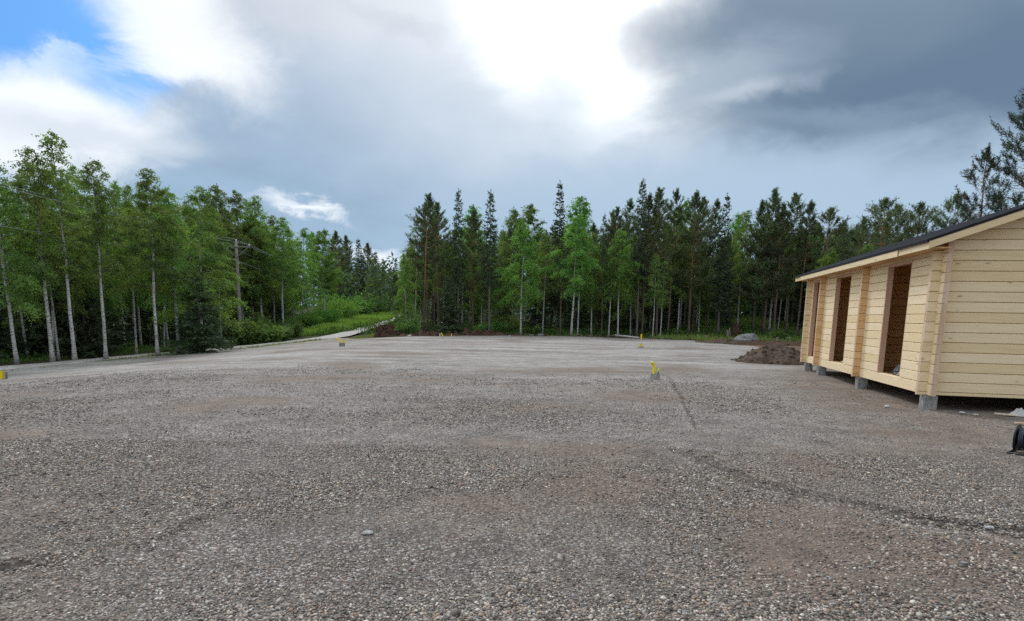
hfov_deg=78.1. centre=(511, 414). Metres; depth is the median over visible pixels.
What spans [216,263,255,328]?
spruce tree
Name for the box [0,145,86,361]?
birch tree
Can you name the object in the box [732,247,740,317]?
spruce tree
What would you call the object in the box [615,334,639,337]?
fallen pole
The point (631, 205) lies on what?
pine tree
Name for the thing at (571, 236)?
pine tree
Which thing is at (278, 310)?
spruce tree
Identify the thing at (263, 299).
birch tree
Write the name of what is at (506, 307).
spruce tree
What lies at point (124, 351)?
verge grass
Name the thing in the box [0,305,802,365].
ground
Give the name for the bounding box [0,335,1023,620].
gravel yard
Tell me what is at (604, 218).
spruce tree
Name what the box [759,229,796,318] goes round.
birch tree
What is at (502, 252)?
birch tree
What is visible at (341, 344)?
conduit end
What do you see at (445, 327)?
spruce tree
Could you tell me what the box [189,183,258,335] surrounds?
birch tree
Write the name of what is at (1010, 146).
pine tree
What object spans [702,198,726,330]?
pine tree
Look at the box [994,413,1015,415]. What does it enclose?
board offcut
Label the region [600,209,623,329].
pine tree
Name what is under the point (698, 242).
pine tree
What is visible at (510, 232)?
pine tree
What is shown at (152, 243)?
birch tree
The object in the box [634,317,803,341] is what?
hummock grass
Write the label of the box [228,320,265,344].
bush
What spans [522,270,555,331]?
spruce tree
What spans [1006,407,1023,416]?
plastic sheet
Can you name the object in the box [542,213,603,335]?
birch tree
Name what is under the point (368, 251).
pine tree
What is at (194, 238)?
birch tree
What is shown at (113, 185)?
birch tree
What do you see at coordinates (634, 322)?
spruce tree
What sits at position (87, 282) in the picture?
birch tree
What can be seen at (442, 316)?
spruce tree
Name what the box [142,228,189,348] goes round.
birch tree
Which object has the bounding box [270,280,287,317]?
spruce tree
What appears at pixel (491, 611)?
gravel
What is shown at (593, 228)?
pine tree
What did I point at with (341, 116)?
sky
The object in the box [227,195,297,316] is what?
birch tree
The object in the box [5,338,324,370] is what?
grass strip
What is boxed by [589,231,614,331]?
spruce tree
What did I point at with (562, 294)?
birch tree
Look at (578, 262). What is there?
birch tree
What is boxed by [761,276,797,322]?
spruce tree
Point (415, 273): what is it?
pine tree
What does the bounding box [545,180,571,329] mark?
spruce tree
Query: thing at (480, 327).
bush
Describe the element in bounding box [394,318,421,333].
bush
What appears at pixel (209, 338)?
spruce tree
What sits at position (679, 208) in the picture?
pine tree
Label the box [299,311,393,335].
verge grass
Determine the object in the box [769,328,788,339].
bush
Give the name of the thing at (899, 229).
pine tree
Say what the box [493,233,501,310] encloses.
pine tree
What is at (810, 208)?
pine tree
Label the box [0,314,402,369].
road
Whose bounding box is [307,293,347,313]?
bush
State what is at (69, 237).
power line
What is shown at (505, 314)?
spruce tree
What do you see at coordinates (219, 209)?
spruce tree
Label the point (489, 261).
spruce tree
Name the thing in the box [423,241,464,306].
birch tree
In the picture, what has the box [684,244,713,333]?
birch tree
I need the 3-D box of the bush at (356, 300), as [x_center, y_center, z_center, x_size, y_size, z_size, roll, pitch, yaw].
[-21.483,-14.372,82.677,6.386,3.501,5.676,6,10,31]
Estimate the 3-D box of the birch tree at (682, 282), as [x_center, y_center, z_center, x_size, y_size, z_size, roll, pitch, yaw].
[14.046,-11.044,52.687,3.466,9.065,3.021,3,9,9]
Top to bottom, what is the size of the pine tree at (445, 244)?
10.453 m
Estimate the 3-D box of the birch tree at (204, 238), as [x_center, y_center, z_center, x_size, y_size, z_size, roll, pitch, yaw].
[-18.123,-8.330,36.077,5.804,9.437,6.009,0,8,-13]
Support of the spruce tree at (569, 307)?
on the ground at (290, 339)
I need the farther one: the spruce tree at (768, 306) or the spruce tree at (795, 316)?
the spruce tree at (768, 306)
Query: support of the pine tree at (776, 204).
on the ground at (290, 339)
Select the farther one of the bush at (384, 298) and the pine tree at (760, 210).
the bush at (384, 298)
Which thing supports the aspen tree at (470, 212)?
on the ground at (290, 339)
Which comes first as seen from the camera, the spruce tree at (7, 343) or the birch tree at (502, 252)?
the spruce tree at (7, 343)
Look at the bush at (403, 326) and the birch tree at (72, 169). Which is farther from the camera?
the bush at (403, 326)
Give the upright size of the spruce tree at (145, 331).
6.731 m
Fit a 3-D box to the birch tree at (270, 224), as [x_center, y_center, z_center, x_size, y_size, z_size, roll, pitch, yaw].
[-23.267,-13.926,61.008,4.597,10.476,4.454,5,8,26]
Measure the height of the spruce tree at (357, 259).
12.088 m
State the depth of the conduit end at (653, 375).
15.26 m
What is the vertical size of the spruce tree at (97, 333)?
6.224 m
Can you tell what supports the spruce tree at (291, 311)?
on the ground at (290, 339)
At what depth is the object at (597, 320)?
54.75 m
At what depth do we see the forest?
87.35 m
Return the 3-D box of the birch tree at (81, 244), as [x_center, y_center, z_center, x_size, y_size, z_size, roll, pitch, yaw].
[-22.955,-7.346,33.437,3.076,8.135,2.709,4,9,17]
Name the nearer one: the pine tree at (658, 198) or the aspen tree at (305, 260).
the pine tree at (658, 198)
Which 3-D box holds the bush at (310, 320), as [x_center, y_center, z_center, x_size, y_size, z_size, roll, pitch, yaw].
[-19.307,-8.980,59.169,3.406,1.867,3.027,-4,10,-32]
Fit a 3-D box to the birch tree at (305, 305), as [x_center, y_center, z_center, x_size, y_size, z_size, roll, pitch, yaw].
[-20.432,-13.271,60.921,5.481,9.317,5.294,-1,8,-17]
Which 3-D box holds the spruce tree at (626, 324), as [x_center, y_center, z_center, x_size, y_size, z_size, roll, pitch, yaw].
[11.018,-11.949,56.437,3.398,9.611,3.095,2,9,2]
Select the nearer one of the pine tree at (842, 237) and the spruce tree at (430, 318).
the pine tree at (842, 237)
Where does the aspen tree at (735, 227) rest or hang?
on the ground at (290, 339)
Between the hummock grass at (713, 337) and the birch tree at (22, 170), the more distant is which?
the hummock grass at (713, 337)
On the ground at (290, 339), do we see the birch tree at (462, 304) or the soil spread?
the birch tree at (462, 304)
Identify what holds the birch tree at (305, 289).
on the ground at (290, 339)
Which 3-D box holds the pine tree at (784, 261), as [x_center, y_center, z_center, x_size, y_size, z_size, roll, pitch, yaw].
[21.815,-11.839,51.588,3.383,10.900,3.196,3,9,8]
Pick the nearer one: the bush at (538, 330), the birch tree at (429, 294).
the bush at (538, 330)
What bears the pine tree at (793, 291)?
on the ground at (290, 339)
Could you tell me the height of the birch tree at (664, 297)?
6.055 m
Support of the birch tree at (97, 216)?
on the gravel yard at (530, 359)
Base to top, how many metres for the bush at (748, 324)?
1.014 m
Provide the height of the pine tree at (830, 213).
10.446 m
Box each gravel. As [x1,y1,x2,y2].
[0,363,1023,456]
[0,550,1023,620]
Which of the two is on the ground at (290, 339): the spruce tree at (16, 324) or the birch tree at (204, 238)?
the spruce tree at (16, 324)
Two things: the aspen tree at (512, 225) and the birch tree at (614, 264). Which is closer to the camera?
the birch tree at (614, 264)
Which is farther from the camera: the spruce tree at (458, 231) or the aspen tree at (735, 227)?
the aspen tree at (735, 227)
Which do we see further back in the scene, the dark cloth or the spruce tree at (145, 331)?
the spruce tree at (145, 331)
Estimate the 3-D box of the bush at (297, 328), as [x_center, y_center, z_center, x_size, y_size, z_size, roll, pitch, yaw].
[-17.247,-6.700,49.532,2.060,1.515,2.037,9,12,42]
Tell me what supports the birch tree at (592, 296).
on the ground at (290, 339)
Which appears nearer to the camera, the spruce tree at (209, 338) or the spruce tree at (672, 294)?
the spruce tree at (209, 338)
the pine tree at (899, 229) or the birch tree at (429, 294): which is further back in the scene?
the birch tree at (429, 294)
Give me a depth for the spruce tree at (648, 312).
56.62 m
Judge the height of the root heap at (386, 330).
1.641 m
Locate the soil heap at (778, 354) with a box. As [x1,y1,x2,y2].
[730,343,803,364]
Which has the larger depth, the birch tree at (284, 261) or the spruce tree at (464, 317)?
the spruce tree at (464, 317)
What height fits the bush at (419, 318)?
1.717 m
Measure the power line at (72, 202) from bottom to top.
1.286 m
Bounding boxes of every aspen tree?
[303,228,347,309]
[304,231,326,310]
[454,204,491,327]
[493,207,525,314]
[507,203,552,325]
[553,196,600,321]
[645,214,675,330]
[663,198,703,326]
[715,212,751,320]
[805,249,838,290]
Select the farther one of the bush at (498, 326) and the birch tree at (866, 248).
the bush at (498, 326)
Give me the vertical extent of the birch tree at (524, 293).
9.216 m
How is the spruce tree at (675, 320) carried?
on the ground at (290, 339)
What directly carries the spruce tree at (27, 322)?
on the ground at (290, 339)
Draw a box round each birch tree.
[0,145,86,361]
[0,159,63,364]
[0,159,65,341]
[0,189,30,357]
[0,226,60,338]
[9,130,103,360]
[11,192,76,357]
[16,187,89,360]
[27,170,104,321]
[47,165,110,329]
[53,189,97,354]
[59,204,106,346]
[60,158,146,358]
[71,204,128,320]
[92,179,151,346]
[103,184,151,354]
[106,168,206,355]
[112,213,151,343]
[118,202,161,345]
[119,185,192,337]
[125,185,217,350]
[141,185,251,337]
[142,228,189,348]
[144,201,169,345]
[146,186,196,328]
[177,206,215,278]
[178,200,210,338]
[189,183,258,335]
[190,210,212,324]
[192,231,255,336]
[196,194,234,268]
[205,219,244,338]
[220,189,283,318]
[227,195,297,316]
[233,198,270,279]
[235,224,263,318]
[235,248,269,317]
[245,224,275,313]
[261,216,293,323]
[262,217,315,326]
[270,224,313,323]
[275,227,329,314]
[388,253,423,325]
[393,244,429,319]
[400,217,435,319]
[410,259,435,324]
[417,236,436,315]
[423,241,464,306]
[429,227,487,321]
[466,251,495,324]
[468,303,483,326]
[490,219,551,334]
[490,229,523,322]
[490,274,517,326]
[514,247,544,324]
[521,228,551,322]
[527,229,560,333]
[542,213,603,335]
[542,233,583,326]
[567,242,622,324]
[569,228,595,335]
[574,232,609,335]
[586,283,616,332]
[596,237,627,336]
[597,229,645,337]
[611,233,651,334]
[642,253,663,336]
[656,261,674,334]
[663,227,701,333]
[675,242,718,326]
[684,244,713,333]
[711,230,747,315]
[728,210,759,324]
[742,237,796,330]
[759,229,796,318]
[775,235,796,329]
[776,240,805,322]
[791,222,828,285]
[821,234,836,256]
[856,243,873,254]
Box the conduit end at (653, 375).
[649,361,659,379]
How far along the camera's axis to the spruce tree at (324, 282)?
105.65 m
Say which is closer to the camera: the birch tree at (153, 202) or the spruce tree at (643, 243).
the birch tree at (153, 202)
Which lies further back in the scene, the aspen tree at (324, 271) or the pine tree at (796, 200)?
the aspen tree at (324, 271)
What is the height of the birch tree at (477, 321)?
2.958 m
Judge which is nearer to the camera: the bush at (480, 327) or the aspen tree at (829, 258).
the aspen tree at (829, 258)
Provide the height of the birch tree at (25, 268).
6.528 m
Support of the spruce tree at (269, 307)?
on the ground at (290, 339)
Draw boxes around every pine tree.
[320,230,356,298]
[336,235,362,285]
[358,242,382,290]
[405,192,447,330]
[410,202,437,330]
[418,202,461,332]
[421,244,444,325]
[424,216,443,327]
[454,208,492,330]
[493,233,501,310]
[498,228,524,330]
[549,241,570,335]
[553,233,587,327]
[585,222,601,328]
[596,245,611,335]
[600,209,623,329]
[601,206,631,332]
[617,198,644,331]
[626,192,669,335]
[642,187,681,335]
[661,187,694,334]
[667,190,719,335]
[687,246,706,324]
[690,196,719,333]
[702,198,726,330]
[717,236,738,284]
[733,199,780,330]
[738,187,806,333]
[756,212,773,329]
[759,201,800,332]
[773,192,813,332]
[786,224,813,326]
[791,198,821,335]
[803,206,853,271]
[812,233,831,257]
[825,228,842,254]
[832,222,859,261]
[836,229,858,259]
[842,216,879,259]
[849,196,911,252]
[870,204,918,249]
[892,200,939,241]
[925,191,984,232]
[941,141,1013,227]
[968,88,1023,219]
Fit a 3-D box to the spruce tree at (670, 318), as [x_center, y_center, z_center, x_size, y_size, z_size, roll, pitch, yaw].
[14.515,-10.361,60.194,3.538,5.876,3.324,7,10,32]
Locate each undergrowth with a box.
[1,314,299,360]
[316,314,802,338]
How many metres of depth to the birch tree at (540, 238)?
57.58 m
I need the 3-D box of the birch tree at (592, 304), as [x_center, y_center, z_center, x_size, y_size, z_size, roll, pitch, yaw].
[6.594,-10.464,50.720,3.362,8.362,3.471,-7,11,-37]
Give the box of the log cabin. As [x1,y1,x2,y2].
[794,204,1023,409]
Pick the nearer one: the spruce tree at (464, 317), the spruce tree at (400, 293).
the spruce tree at (400, 293)
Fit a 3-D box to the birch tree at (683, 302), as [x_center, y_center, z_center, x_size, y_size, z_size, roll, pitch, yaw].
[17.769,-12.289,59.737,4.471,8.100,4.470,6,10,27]
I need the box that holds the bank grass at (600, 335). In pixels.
[396,332,696,339]
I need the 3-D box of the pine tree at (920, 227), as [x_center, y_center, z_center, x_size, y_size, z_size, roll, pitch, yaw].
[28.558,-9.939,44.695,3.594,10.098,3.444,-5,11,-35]
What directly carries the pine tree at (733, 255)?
on the ground at (290, 339)
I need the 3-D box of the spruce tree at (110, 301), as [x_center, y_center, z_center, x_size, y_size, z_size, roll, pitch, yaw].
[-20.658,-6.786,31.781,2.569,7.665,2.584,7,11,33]
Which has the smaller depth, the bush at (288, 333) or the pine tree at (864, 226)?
the bush at (288, 333)
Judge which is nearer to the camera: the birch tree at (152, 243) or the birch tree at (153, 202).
the birch tree at (152, 243)
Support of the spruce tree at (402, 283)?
on the ground at (290, 339)
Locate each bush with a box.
[225,312,272,330]
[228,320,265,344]
[238,317,288,343]
[266,321,294,340]
[278,320,304,336]
[285,309,324,326]
[301,307,343,323]
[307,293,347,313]
[313,296,363,318]
[329,292,377,316]
[350,293,387,313]
[360,290,395,311]
[394,314,423,331]
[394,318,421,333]
[473,322,493,331]
[487,315,525,330]
[490,318,513,332]
[522,324,543,334]
[740,322,755,330]
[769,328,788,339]
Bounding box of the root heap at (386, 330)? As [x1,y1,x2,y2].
[372,316,401,337]
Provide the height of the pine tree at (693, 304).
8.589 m
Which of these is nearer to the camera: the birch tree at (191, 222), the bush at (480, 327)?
the birch tree at (191, 222)
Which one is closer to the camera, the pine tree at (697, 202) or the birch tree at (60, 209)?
the birch tree at (60, 209)
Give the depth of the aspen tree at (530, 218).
58.00 m
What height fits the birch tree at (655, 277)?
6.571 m
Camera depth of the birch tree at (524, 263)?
48.66 m
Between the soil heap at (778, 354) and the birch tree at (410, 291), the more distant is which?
the birch tree at (410, 291)
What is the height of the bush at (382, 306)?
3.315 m
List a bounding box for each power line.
[0,183,231,238]
[0,186,244,243]
[3,226,225,258]
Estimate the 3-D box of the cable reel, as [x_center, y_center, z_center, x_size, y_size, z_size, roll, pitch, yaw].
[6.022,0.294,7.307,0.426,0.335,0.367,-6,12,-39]
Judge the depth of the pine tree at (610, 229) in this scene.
54.87 m
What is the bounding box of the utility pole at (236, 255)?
[224,239,250,321]
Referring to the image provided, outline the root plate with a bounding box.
[730,322,741,336]
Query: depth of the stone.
4.25 m
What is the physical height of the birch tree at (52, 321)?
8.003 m
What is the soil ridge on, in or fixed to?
on the gravel yard at (530, 359)
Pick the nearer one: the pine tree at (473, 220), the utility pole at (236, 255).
the utility pole at (236, 255)
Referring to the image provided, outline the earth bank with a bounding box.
[397,328,696,340]
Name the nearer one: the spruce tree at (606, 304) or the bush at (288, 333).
the bush at (288, 333)
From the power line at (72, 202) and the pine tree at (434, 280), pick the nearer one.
the power line at (72, 202)
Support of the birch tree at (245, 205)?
on the ground at (290, 339)
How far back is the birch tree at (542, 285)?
50.74 m
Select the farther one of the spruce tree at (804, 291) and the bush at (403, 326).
the spruce tree at (804, 291)
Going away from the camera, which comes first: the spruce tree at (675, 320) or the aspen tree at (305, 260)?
the spruce tree at (675, 320)
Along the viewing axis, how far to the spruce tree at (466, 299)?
75.10 m
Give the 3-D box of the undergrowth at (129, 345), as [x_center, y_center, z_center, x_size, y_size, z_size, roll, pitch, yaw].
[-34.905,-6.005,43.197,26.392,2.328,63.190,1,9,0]
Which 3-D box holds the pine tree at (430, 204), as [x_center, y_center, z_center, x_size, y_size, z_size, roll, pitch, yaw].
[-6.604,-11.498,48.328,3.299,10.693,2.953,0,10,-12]
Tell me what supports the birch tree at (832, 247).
on the ground at (290, 339)
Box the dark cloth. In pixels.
[891,364,899,374]
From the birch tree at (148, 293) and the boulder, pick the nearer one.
the birch tree at (148, 293)
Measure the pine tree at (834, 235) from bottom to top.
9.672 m
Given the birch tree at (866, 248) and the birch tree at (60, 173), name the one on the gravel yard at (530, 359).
the birch tree at (60, 173)
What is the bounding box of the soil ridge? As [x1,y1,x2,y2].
[695,338,744,344]
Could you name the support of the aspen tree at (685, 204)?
on the ground at (290, 339)
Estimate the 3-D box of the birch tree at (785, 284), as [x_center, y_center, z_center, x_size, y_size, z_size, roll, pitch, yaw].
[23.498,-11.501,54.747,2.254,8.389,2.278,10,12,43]
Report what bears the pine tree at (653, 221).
on the ground at (290, 339)
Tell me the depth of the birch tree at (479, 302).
52.94 m
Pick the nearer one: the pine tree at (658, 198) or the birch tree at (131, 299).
the birch tree at (131, 299)
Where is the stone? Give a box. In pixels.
[362,530,372,533]
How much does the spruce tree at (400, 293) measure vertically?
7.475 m
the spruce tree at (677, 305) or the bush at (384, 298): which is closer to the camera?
the spruce tree at (677, 305)
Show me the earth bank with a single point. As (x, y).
(466, 332)
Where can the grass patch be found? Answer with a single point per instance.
(367, 336)
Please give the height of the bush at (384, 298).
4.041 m
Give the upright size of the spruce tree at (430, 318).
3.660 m
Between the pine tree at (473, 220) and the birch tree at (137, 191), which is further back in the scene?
the pine tree at (473, 220)
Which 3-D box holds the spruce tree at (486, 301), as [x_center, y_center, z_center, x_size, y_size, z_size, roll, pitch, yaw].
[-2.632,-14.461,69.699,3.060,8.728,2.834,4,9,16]
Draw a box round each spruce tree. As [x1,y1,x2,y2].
[0,272,34,359]
[0,340,11,359]
[1,293,31,352]
[3,271,61,355]
[16,238,108,357]
[41,246,126,357]
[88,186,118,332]
[99,250,132,349]
[107,261,171,345]
[158,267,216,342]
[159,263,237,355]
[165,296,191,339]
[214,187,233,311]
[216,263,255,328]
[243,299,264,318]
[262,294,279,323]
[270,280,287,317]
[270,296,288,320]
[278,295,292,318]
[284,303,295,315]
[318,249,333,298]
[339,253,358,299]
[350,238,368,298]
[372,252,383,289]
[387,258,400,311]
[396,255,417,313]
[428,233,460,320]
[428,299,436,325]
[432,273,467,333]
[432,300,453,324]
[446,188,470,327]
[459,295,471,322]
[461,270,475,319]
[475,189,502,330]
[476,270,495,323]
[491,223,499,315]
[494,279,515,317]
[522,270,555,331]
[543,242,557,326]
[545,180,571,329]
[551,275,572,326]
[559,257,590,333]
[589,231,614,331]
[592,215,609,325]
[604,302,620,332]
[616,235,652,330]
[623,306,648,329]
[624,178,652,336]
[639,233,656,329]
[646,276,681,328]
[648,303,672,333]
[650,238,677,330]
[670,289,683,323]
[671,225,701,323]
[674,247,694,327]
[706,192,737,333]
[715,248,736,327]
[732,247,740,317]
[749,299,790,317]
[755,292,767,317]
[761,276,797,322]
[788,292,805,329]
[791,234,819,320]
[793,220,823,321]
[840,231,851,259]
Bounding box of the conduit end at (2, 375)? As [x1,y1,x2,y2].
[0,369,7,379]
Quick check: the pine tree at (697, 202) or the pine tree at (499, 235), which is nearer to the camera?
the pine tree at (697, 202)
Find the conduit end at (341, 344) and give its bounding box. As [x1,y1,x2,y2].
[335,337,346,346]
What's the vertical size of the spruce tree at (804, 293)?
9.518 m
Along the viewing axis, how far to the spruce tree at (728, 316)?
55.97 m
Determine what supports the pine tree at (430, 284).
on the ground at (290, 339)
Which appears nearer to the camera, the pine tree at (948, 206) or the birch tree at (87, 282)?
the birch tree at (87, 282)
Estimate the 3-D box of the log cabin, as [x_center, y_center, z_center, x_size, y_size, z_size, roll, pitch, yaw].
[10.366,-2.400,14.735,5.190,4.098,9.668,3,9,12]
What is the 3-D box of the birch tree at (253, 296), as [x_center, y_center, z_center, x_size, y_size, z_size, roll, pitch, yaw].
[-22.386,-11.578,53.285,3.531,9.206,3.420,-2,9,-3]
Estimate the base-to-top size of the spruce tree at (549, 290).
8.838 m
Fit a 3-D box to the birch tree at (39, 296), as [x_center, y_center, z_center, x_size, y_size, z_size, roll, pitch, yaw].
[-20.705,-6.228,28.121,2.571,7.696,2.585,1,9,1]
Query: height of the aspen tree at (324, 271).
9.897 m
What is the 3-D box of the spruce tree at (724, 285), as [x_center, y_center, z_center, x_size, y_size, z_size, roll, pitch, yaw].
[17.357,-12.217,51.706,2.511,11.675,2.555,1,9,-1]
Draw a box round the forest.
[5,251,797,327]
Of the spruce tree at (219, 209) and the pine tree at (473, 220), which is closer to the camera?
the pine tree at (473, 220)
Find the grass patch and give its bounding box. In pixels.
[349,334,395,338]
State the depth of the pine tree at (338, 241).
89.44 m
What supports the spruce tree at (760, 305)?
on the ground at (290, 339)
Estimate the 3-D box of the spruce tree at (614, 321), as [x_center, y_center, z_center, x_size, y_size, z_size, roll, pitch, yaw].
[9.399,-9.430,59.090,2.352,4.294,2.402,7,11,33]
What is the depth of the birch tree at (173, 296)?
31.76 m
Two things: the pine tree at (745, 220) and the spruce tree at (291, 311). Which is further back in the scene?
the spruce tree at (291, 311)
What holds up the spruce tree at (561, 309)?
on the ground at (290, 339)
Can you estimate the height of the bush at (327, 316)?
2.072 m
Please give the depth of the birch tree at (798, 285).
57.83 m
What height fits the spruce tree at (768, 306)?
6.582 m
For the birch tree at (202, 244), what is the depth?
45.69 m
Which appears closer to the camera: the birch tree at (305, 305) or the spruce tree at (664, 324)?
the spruce tree at (664, 324)
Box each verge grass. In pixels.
[0,325,284,363]
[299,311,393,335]
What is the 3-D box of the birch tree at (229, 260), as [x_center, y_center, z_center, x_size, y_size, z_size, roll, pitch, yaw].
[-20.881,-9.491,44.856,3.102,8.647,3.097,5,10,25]
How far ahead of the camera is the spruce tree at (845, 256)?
55.20 m
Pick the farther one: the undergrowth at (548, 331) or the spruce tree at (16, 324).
the undergrowth at (548, 331)
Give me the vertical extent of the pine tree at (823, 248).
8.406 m
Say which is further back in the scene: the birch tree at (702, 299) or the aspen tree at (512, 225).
the aspen tree at (512, 225)
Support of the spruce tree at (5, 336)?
on the ground at (290, 339)
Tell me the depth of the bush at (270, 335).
44.15 m
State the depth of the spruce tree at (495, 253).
81.31 m
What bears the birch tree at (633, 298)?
on the ground at (290, 339)
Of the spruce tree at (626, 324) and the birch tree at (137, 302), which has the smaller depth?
the birch tree at (137, 302)
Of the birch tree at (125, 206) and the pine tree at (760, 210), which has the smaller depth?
the birch tree at (125, 206)
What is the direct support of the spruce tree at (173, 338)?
on the ground at (290, 339)
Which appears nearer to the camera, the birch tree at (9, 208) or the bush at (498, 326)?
the birch tree at (9, 208)
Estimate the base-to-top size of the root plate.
1.400 m
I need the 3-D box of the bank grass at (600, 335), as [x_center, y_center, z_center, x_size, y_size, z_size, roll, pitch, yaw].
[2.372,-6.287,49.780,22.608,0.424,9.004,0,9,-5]
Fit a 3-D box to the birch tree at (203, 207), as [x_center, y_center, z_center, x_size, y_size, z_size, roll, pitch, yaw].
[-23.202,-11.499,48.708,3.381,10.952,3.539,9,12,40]
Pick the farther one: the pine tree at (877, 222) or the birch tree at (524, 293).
the birch tree at (524, 293)
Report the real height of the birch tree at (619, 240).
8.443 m
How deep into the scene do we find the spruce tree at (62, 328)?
30.68 m
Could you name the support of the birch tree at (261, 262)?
on the ground at (290, 339)
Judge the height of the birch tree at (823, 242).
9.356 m
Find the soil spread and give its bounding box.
[728,340,801,345]
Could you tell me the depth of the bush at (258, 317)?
48.84 m
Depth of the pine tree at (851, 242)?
56.18 m
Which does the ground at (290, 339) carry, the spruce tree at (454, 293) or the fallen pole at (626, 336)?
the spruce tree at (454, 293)
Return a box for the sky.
[0,0,1023,313]
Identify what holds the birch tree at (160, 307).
on the ground at (290, 339)
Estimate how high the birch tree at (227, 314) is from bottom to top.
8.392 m
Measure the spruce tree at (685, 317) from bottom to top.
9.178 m
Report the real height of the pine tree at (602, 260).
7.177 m
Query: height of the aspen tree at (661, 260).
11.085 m
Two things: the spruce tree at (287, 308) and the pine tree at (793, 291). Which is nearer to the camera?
the pine tree at (793, 291)
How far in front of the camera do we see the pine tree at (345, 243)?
96.91 m
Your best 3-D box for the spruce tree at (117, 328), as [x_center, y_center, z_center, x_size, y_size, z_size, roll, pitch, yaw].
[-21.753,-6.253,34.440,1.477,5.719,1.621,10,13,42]
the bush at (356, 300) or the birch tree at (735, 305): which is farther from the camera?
the bush at (356, 300)
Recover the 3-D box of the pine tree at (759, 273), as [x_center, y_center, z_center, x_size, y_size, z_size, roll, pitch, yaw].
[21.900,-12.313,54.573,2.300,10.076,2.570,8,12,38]
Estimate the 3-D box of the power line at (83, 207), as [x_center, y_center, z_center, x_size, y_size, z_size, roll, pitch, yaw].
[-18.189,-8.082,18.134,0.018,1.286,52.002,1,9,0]
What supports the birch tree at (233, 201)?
on the ground at (290, 339)
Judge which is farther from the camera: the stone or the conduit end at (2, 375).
the conduit end at (2, 375)
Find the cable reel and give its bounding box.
[1006,424,1023,455]
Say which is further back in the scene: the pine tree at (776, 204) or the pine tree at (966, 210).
the pine tree at (776, 204)
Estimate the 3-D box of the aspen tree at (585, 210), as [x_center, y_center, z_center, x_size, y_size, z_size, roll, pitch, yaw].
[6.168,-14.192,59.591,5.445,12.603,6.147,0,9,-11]
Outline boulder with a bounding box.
[733,333,758,340]
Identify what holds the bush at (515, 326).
on the ground at (290, 339)
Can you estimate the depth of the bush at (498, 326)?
53.25 m
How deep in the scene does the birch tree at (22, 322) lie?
29.26 m
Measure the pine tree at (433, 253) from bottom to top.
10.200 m
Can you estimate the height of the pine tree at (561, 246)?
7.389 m
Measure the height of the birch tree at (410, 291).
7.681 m
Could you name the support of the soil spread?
on the gravel yard at (530, 359)
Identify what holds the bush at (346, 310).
on the ground at (290, 339)
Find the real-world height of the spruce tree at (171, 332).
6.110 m
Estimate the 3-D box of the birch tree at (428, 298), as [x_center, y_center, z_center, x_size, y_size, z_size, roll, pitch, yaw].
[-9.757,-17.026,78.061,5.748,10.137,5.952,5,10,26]
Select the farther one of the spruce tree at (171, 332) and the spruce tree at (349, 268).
the spruce tree at (349, 268)
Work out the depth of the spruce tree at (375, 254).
128.74 m
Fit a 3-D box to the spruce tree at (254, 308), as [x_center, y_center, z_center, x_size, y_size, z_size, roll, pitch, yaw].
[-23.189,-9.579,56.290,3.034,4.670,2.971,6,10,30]
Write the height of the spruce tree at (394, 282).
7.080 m

